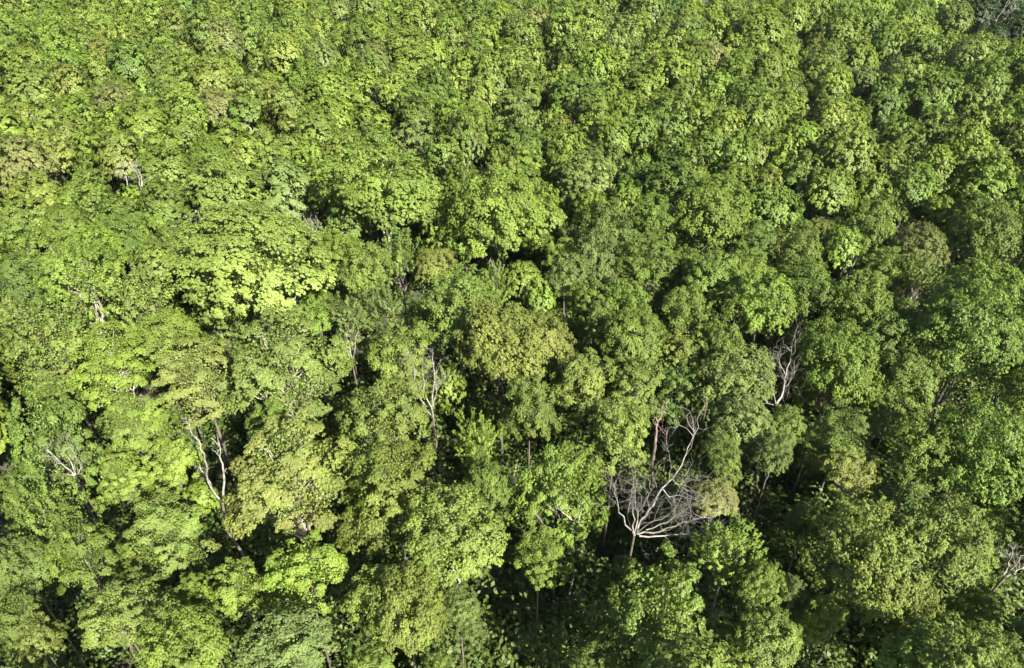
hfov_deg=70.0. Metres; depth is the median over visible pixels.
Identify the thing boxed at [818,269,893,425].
deciduous tree
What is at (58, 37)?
deciduous tree
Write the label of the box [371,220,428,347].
deciduous tree
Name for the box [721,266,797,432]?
deciduous tree
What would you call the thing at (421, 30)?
deciduous tree
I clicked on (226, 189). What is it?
deciduous tree
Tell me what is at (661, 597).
deciduous tree
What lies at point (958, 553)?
deciduous tree
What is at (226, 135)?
deciduous tree
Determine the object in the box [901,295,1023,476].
deciduous tree
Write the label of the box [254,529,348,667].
deciduous tree
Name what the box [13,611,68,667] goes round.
deciduous tree
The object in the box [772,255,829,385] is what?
deciduous tree
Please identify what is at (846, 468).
deciduous tree
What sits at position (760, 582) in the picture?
deciduous tree
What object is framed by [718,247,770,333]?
deciduous tree
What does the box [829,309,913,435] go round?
deciduous tree
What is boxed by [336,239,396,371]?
deciduous tree
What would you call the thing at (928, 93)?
deciduous tree
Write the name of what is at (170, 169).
deciduous tree
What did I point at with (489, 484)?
deciduous tree
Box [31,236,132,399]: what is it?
deciduous tree
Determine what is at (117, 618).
deciduous tree
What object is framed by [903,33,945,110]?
deciduous tree
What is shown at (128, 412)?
deciduous tree
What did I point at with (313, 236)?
dead tree
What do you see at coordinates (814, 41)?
deciduous tree
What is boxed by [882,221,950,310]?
deciduous tree
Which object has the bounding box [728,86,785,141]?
deciduous tree
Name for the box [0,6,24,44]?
deciduous tree
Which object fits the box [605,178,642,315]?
deciduous tree
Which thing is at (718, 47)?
deciduous tree
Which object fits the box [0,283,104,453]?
deciduous tree
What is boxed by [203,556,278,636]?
deciduous tree
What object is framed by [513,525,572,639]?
deciduous tree
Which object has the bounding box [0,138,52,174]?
deciduous tree
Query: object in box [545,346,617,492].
deciduous tree
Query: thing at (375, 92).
dead tree
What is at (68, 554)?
deciduous tree
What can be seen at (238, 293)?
deciduous tree
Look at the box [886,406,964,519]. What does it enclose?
deciduous tree
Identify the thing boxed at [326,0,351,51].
deciduous tree
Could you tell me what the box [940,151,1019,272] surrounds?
deciduous tree
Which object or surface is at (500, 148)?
deciduous tree
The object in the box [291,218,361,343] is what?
deciduous tree
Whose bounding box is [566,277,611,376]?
deciduous tree
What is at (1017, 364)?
deciduous tree
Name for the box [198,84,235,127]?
deciduous tree
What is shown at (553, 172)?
deciduous tree
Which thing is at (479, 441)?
deciduous tree
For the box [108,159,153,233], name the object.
dead tree
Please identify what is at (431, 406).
dead tree
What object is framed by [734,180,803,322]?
deciduous tree
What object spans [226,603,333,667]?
deciduous tree
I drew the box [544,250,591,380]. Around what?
deciduous tree
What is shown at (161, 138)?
deciduous tree
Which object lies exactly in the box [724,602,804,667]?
deciduous tree
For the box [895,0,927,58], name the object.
deciduous tree
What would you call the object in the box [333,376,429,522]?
deciduous tree
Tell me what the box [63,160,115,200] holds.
deciduous tree
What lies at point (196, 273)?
deciduous tree
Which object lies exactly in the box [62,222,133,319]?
deciduous tree
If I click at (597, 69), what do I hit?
deciduous tree
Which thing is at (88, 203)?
deciduous tree
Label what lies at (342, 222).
deciduous tree
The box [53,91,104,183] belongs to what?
deciduous tree
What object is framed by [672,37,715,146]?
deciduous tree
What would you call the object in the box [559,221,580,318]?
deciduous tree
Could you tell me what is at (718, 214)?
deciduous tree
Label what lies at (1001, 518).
deciduous tree
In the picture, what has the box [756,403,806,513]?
deciduous tree
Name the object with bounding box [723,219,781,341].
deciduous tree
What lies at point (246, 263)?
deciduous tree
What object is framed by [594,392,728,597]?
dead tree
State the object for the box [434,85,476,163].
deciduous tree
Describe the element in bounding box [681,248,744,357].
deciduous tree
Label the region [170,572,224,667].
deciduous tree
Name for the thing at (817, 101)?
deciduous tree
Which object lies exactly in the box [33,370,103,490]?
deciduous tree
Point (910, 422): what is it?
dead tree
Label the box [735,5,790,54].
deciduous tree
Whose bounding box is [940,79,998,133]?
deciduous tree
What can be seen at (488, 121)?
deciduous tree
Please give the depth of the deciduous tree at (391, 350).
58.73 m
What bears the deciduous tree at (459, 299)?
on the ground
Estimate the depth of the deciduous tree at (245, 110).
101.81 m
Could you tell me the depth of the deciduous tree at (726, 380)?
54.73 m
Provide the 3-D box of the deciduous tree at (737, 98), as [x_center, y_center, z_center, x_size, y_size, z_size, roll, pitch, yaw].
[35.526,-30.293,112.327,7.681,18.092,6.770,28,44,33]
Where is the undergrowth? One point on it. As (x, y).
(510, 623)
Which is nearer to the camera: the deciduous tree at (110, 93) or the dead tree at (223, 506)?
the dead tree at (223, 506)
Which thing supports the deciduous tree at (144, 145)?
on the ground
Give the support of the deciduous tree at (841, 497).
on the ground
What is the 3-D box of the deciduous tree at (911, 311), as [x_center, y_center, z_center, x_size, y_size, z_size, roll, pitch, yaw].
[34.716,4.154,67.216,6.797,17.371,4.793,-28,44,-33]
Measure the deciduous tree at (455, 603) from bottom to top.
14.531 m
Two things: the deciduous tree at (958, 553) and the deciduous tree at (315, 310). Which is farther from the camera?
the deciduous tree at (315, 310)
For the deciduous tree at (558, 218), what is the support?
on the ground
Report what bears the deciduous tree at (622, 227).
on the ground
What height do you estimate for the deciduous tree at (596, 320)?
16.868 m
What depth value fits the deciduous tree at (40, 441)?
50.21 m
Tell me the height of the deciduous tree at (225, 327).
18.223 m
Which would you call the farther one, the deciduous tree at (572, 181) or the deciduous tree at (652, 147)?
the deciduous tree at (652, 147)
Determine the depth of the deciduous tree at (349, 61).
127.31 m
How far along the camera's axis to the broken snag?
56.19 m
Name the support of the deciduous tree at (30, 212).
on the ground
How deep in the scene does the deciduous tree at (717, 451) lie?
50.68 m
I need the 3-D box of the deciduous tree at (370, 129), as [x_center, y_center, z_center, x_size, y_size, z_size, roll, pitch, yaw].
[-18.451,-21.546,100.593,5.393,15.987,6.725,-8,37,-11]
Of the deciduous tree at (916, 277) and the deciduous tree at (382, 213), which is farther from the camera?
the deciduous tree at (382, 213)
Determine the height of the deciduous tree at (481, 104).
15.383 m
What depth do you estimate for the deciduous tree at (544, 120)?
105.03 m
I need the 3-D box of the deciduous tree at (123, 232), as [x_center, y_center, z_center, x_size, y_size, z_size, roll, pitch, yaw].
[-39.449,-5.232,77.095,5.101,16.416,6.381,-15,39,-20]
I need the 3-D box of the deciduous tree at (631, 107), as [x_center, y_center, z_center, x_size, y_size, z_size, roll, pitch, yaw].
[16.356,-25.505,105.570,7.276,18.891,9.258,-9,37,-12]
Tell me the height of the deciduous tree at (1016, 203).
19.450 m
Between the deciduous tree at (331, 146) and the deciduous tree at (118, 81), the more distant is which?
the deciduous tree at (118, 81)
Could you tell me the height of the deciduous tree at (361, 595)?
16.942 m
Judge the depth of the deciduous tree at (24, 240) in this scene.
75.12 m
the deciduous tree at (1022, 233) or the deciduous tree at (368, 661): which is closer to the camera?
the deciduous tree at (368, 661)
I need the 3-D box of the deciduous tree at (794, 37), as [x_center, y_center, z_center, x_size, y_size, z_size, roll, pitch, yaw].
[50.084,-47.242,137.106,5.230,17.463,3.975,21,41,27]
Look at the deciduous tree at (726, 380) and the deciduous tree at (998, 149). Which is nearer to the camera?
the deciduous tree at (726, 380)
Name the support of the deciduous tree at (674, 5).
on the ground
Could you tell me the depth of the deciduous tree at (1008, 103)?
101.16 m
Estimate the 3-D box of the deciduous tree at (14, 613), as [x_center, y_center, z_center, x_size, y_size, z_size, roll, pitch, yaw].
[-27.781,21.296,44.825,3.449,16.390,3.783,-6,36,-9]
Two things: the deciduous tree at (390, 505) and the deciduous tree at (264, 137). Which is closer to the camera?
the deciduous tree at (390, 505)
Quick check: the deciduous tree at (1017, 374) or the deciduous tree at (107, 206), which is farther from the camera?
the deciduous tree at (107, 206)
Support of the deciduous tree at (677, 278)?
on the ground
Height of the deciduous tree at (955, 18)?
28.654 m
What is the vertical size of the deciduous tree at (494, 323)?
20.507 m
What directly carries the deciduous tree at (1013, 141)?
on the ground
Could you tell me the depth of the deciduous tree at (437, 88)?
111.30 m
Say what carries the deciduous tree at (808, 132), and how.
on the ground
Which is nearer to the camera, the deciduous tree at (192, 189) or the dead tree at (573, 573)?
the dead tree at (573, 573)
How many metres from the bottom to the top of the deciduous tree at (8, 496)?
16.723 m
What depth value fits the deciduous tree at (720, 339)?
60.66 m
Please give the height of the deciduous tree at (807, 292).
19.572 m
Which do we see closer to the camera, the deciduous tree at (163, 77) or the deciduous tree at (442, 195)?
the deciduous tree at (442, 195)
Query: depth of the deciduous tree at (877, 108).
102.72 m
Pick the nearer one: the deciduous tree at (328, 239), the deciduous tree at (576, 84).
the deciduous tree at (328, 239)
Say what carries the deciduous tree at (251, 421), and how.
on the ground
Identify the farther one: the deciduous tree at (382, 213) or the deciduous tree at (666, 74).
the deciduous tree at (666, 74)
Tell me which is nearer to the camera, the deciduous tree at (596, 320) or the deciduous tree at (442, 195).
the deciduous tree at (596, 320)
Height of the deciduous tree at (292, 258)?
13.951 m
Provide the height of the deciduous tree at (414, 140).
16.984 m
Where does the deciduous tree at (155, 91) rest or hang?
on the ground
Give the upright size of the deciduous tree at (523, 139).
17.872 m
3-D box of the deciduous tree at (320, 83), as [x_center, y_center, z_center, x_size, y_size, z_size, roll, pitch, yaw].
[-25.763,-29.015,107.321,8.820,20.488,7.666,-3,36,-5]
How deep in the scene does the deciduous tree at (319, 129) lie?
93.77 m
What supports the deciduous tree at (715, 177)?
on the ground
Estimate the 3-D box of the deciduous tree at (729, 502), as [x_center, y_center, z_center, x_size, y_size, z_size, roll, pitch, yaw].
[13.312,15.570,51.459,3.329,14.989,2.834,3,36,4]
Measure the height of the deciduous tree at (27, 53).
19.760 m
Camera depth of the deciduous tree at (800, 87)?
106.85 m
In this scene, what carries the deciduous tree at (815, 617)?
on the ground
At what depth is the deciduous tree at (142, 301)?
62.75 m
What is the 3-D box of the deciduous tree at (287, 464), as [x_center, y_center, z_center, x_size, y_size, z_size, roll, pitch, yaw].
[-14.202,13.837,50.733,6.930,21.387,9.861,49,58,46]
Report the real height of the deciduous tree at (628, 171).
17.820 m
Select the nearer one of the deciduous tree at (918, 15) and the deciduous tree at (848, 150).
the deciduous tree at (848, 150)
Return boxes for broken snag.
[639,400,674,531]
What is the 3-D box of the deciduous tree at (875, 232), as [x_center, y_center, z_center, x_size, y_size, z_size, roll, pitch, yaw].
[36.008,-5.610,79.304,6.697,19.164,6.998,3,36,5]
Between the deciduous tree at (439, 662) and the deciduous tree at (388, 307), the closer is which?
the deciduous tree at (439, 662)
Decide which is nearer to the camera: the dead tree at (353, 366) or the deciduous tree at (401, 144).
the dead tree at (353, 366)
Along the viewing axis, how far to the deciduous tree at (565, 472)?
47.38 m
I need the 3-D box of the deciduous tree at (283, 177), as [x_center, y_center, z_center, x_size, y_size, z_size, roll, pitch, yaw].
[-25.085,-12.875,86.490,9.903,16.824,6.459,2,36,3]
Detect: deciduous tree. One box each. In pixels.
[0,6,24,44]
[0,62,60,115]
[0,106,26,136]
[0,131,62,200]
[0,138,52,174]
[0,194,54,254]
[0,210,62,330]
[0,252,65,364]
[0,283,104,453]
[0,295,39,381]
[0,471,82,606]
[0,532,87,667]
[0,589,63,667]
[1,94,35,137]
[3,170,63,212]
[3,465,104,593]
[4,387,121,546]
[7,42,50,113]
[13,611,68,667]
[17,97,73,181]
[29,18,86,126]
[31,126,83,232]
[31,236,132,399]
[32,229,100,307]
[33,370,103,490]
[38,202,97,303]
[41,503,142,659]
[52,179,111,286]
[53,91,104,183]
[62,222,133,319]
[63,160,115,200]
[69,184,126,296]
[69,319,161,486]
[77,572,194,651]
[85,119,139,187]
[88,80,139,188]
[89,451,172,590]
[90,261,193,426]
[94,74,142,104]
[94,194,155,279]
[95,384,185,497]
[98,208,151,294]
[112,92,172,140]
[120,487,221,625]
[129,125,192,197]
[129,598,229,667]
[133,79,173,137]
[133,142,191,191]
[135,175,192,230]
[137,307,208,456]
[140,437,216,579]
[143,129,191,158]
[145,219,201,325]
[145,337,246,485]
[154,56,195,93]
[158,199,339,433]
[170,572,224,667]
[179,226,237,340]
[183,150,271,310]
[184,158,240,205]
[184,270,251,414]
[185,137,230,176]
[187,52,240,126]
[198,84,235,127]
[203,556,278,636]
[207,228,256,342]
[209,116,248,215]
[216,304,357,480]
[220,406,361,613]
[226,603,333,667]
[227,84,277,198]
[230,67,283,135]
[244,399,301,543]
[248,144,290,184]
[250,130,291,193]
[252,221,293,359]
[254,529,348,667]
[255,155,327,284]
[284,60,314,151]
[286,231,299,297]
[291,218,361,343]
[295,104,345,156]
[298,64,361,111]
[298,286,335,416]
[300,229,366,375]
[308,153,353,234]
[308,171,349,228]
[316,136,445,317]
[321,127,369,163]
[324,202,373,306]
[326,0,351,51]
[326,290,382,416]
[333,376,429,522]
[333,435,443,576]
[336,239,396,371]
[338,50,375,114]
[339,563,416,662]
[345,642,395,667]
[348,99,396,136]
[354,118,390,225]
[356,175,396,240]
[357,275,416,392]
[365,326,439,445]
[366,558,447,667]
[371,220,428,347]
[373,135,408,229]
[384,24,430,59]
[390,120,434,232]
[392,44,438,147]
[398,480,511,657]
[401,26,433,65]
[411,262,502,437]
[413,247,457,366]
[414,62,458,140]
[419,652,454,667]
[426,179,496,280]
[433,100,495,173]
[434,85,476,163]
[435,582,488,664]
[437,163,545,288]
[438,150,479,273]
[444,106,488,173]
[451,406,507,536]
[452,296,553,466]
[462,457,516,573]
[471,101,491,173]
[477,259,521,397]
[478,153,527,295]
[484,142,512,177]
[492,88,541,137]
[496,374,562,515]
[501,123,544,235]
[503,63,548,121]
[503,440,609,611]
[505,104,542,147]
[506,160,545,260]
[510,140,547,256]
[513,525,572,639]
[517,194,569,281]
[518,309,577,457]
[534,104,574,191]
[541,148,578,248]
[541,235,587,350]
[544,123,591,241]
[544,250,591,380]
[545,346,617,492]
[546,113,573,206]
[548,69,595,124]
[554,52,600,123]
[556,150,615,278]
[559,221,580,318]
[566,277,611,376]
[568,186,615,276]
[568,639,625,667]
[572,299,616,438]
[574,227,620,345]
[577,41,618,90]
[577,141,630,192]
[578,94,620,202]
[578,197,641,285]
[581,392,650,552]
[588,539,725,667]
[590,278,663,398]
[597,76,635,186]
[600,307,667,442]
[604,554,646,613]
[605,89,649,164]
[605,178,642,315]
[606,356,668,499]
[612,233,680,308]
[615,159,662,279]
[632,153,704,306]
[632,193,678,294]
[639,87,677,158]
[641,46,695,91]
[644,88,696,202]
[646,323,707,476]
[647,285,711,427]
[654,361,698,494]
[657,244,705,329]
[662,0,684,21]
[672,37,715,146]
[674,173,757,259]
[675,161,709,251]
[680,91,714,146]
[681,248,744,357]
[687,121,731,237]
[689,478,739,594]
[689,511,768,651]
[691,339,776,507]
[692,35,728,82]
[694,313,743,457]
[696,430,742,561]
[698,94,736,163]
[706,173,737,260]
[707,388,777,521]
[712,56,754,111]
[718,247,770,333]
[720,47,763,76]
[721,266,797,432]
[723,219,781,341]
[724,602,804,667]
[728,75,770,112]
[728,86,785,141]
[730,558,787,642]
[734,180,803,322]
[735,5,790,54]
[744,430,793,548]
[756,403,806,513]
[764,87,806,137]
[764,218,823,363]
[764,572,812,635]
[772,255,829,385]
[773,148,823,252]
[774,78,809,164]
[775,259,843,401]
[775,496,830,602]
[776,317,841,416]
[777,118,826,228]
[779,33,801,54]
[790,316,884,496]
[792,592,848,666]
[793,497,932,666]
[794,216,838,328]
[795,399,883,550]
[796,32,826,122]
[796,48,844,117]
[803,92,840,172]
[804,164,860,224]
[807,445,882,580]
[815,37,854,115]
[815,119,882,217]
[815,197,895,317]
[816,494,884,604]
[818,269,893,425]
[819,92,870,137]
[824,125,883,223]
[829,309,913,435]
[834,165,897,274]
[836,40,880,79]
[841,64,884,107]
[843,400,898,506]
[849,510,916,631]
[854,246,908,330]
[856,80,909,136]
[856,193,908,265]
[857,346,944,495]
[858,137,925,251]
[860,72,907,129]
[863,297,936,443]
[869,608,1020,667]
[880,252,944,308]
[880,574,946,667]
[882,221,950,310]
[886,161,937,228]
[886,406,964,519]
[887,56,914,104]
[893,120,947,223]
[894,492,999,641]
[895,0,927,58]
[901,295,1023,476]
[902,194,959,310]
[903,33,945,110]
[903,66,965,119]
[910,100,959,204]
[917,390,1023,570]
[920,0,974,118]
[925,256,1023,425]
[928,197,1023,359]
[931,120,993,222]
[932,257,1003,382]
[937,586,1008,633]
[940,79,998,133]
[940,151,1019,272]
[943,620,1023,667]
[944,136,1018,256]
[947,492,1023,600]
[949,191,1015,268]
[962,54,1011,110]
[965,366,1023,523]
[973,335,1023,430]
[978,35,1007,49]
[984,93,1023,159]
[992,187,1023,282]
[993,114,1023,176]
[1001,184,1023,267]
[1002,84,1023,109]
[1003,56,1023,92]
[1009,213,1023,269]
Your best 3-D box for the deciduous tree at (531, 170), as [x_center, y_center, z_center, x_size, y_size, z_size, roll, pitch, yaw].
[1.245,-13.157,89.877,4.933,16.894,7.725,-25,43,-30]
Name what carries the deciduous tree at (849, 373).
on the ground
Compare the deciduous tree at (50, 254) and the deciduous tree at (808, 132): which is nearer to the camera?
the deciduous tree at (50, 254)
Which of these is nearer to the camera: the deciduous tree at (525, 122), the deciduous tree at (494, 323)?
the deciduous tree at (494, 323)
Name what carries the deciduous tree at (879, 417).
on the ground
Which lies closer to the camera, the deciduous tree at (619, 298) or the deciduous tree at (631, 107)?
the deciduous tree at (619, 298)
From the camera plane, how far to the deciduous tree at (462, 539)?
42.66 m
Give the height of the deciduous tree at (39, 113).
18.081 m
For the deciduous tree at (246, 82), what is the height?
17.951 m
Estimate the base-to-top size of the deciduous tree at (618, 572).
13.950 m
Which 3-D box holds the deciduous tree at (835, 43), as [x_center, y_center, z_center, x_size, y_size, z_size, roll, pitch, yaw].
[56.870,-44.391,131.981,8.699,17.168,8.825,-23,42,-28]
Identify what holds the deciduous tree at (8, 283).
on the ground
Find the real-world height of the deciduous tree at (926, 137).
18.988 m
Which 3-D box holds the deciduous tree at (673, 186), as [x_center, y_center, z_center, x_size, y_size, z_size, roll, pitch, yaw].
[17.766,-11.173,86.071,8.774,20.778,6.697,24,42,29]
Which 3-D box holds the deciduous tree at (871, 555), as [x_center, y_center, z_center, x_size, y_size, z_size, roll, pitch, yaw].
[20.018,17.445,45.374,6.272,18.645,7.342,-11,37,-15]
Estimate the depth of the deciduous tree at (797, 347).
63.00 m
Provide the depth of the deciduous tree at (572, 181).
82.17 m
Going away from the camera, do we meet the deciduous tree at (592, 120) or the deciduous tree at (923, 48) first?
the deciduous tree at (592, 120)
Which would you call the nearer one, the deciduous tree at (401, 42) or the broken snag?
the broken snag
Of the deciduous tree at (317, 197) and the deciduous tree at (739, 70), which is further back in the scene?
the deciduous tree at (739, 70)
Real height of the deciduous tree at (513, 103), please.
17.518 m
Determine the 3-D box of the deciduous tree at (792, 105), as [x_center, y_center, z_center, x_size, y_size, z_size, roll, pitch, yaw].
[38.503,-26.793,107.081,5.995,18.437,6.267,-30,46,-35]
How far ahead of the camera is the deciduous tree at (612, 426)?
51.88 m
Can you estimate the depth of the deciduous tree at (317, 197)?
80.21 m
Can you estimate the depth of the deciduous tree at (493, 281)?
68.25 m
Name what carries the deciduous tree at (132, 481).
on the ground
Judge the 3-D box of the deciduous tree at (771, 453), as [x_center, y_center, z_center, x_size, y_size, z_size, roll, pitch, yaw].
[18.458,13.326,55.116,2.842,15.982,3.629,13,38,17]
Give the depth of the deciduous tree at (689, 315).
63.60 m
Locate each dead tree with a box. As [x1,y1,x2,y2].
[21,429,138,598]
[77,521,142,667]
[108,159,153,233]
[180,417,263,616]
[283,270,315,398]
[302,213,332,343]
[327,327,368,460]
[368,89,382,109]
[396,343,454,502]
[548,498,583,631]
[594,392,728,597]
[744,324,806,518]
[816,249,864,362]
[883,384,932,487]
[951,536,1023,654]
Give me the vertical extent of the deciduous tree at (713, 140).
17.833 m
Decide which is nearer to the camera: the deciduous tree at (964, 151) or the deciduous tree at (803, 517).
the deciduous tree at (803, 517)
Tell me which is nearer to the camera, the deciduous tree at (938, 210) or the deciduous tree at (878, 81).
the deciduous tree at (938, 210)
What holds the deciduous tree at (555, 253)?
on the ground
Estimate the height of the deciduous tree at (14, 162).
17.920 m
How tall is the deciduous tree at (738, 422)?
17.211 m
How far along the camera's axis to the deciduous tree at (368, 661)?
39.03 m
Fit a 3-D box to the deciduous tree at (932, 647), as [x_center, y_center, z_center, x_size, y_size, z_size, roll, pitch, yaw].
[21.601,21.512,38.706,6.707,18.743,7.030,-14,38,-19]
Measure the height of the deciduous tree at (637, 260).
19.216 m
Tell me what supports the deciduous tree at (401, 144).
on the ground
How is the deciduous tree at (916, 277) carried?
on the ground
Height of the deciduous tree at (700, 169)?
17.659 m
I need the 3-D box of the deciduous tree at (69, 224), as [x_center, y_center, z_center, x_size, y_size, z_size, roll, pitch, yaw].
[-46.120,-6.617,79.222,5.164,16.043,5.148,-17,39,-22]
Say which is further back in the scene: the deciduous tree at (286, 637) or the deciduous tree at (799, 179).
the deciduous tree at (799, 179)
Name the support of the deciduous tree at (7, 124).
on the ground
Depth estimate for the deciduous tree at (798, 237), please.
72.79 m
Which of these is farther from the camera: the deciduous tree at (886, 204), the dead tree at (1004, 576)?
the deciduous tree at (886, 204)
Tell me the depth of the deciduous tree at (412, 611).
39.32 m
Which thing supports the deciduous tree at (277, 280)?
on the ground
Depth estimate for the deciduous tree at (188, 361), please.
56.72 m
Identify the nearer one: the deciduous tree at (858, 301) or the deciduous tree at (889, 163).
the deciduous tree at (858, 301)
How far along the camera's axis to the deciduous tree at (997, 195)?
76.82 m
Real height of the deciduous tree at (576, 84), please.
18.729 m
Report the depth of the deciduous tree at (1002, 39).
131.77 m
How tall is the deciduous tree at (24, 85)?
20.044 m
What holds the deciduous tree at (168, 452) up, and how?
on the ground
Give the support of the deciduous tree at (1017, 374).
on the ground
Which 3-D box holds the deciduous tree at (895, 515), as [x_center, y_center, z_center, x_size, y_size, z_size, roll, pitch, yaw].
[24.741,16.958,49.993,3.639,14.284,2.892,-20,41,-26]
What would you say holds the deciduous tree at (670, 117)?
on the ground
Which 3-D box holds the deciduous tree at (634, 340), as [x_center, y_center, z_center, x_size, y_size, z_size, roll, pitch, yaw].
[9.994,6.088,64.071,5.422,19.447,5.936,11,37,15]
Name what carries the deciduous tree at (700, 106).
on the ground
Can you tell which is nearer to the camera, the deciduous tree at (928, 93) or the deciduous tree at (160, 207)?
the deciduous tree at (160, 207)
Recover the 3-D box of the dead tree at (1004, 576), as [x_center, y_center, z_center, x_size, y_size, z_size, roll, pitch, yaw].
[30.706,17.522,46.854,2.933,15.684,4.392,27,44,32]
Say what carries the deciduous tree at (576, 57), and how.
on the ground
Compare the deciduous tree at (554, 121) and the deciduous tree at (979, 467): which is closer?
the deciduous tree at (979, 467)
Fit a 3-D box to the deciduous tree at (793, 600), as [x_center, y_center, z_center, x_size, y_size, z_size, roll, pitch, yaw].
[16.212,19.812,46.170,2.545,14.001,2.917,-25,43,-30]
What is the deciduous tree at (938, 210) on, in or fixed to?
on the ground
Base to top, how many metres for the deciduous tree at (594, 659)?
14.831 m
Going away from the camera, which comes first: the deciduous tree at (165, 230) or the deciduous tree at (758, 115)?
the deciduous tree at (165, 230)
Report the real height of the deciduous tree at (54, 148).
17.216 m
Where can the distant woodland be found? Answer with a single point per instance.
(126, 40)
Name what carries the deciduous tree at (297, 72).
on the ground
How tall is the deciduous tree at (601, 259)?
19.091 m
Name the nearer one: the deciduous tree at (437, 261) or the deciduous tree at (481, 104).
the deciduous tree at (437, 261)
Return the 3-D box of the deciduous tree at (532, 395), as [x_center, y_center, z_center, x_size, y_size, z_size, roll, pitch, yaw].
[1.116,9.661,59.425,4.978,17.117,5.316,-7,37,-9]
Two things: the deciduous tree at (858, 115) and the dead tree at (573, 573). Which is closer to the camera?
the dead tree at (573, 573)
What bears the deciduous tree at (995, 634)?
on the ground
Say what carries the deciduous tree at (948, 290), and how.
on the ground
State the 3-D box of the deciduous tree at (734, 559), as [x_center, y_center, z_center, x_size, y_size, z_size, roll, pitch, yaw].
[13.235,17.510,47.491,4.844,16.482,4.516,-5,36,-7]
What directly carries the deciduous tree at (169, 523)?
on the ground
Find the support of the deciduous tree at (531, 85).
on the ground
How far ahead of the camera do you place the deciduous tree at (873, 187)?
84.07 m
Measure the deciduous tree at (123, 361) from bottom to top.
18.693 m
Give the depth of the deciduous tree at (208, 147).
88.06 m
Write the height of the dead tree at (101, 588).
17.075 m
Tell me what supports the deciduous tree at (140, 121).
on the ground
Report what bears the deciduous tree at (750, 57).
on the ground
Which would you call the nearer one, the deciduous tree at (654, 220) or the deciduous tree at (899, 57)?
the deciduous tree at (654, 220)
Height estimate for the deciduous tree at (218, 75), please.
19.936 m
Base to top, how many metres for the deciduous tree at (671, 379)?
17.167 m
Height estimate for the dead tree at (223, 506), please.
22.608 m
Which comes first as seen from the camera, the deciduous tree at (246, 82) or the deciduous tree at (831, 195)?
the deciduous tree at (831, 195)
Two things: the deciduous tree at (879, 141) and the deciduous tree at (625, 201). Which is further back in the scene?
the deciduous tree at (879, 141)
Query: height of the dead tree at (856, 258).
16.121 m
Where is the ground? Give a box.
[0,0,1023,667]
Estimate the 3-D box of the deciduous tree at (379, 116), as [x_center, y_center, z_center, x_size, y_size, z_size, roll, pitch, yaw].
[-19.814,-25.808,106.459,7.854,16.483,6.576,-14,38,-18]
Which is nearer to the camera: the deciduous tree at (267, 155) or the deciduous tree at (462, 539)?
the deciduous tree at (462, 539)
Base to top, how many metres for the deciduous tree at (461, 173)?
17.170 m
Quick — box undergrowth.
[0,9,1023,667]
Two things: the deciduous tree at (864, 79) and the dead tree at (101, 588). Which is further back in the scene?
the deciduous tree at (864, 79)
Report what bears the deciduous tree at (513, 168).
on the ground
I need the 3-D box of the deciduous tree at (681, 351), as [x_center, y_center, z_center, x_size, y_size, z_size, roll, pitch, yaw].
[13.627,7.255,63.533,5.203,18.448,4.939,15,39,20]
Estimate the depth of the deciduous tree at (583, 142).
92.04 m
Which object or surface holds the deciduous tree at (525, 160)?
on the ground
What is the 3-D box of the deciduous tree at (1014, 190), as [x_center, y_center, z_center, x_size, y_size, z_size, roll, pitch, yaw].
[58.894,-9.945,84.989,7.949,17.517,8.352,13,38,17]
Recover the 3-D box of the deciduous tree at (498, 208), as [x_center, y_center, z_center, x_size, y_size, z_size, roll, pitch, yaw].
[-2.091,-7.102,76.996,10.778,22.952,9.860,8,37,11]
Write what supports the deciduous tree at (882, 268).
on the ground
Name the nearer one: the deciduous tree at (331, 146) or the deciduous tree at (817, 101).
the deciduous tree at (331, 146)
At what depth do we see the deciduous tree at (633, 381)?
56.85 m
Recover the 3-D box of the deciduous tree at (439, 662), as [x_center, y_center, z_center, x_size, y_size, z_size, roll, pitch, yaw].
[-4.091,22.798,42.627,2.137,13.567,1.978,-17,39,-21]
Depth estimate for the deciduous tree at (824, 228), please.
75.98 m
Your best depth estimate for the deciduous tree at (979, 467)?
47.12 m
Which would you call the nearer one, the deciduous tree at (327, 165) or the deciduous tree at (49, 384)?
the deciduous tree at (49, 384)
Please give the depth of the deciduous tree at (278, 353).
55.31 m
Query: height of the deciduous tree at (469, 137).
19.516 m
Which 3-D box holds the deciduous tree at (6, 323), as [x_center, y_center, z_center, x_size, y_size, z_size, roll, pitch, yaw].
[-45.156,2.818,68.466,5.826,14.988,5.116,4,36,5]
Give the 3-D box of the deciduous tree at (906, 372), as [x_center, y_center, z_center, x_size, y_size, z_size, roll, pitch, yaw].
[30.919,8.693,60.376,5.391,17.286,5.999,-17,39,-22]
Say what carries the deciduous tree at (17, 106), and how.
on the ground
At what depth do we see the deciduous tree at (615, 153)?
87.40 m
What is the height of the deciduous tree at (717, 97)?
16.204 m
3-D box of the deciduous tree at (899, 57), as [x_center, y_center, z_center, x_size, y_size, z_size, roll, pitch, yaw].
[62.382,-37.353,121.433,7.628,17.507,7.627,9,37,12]
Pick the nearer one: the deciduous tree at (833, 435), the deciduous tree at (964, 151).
the deciduous tree at (833, 435)
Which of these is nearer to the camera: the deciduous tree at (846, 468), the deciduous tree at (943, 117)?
the deciduous tree at (846, 468)
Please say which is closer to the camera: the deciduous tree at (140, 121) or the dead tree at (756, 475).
the dead tree at (756, 475)
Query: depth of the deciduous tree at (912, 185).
83.14 m
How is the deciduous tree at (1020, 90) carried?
on the ground
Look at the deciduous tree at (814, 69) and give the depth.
117.84 m
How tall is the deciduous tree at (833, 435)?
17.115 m
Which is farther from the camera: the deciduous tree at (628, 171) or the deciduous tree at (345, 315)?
the deciduous tree at (628, 171)
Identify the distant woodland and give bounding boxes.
[0,0,1023,667]

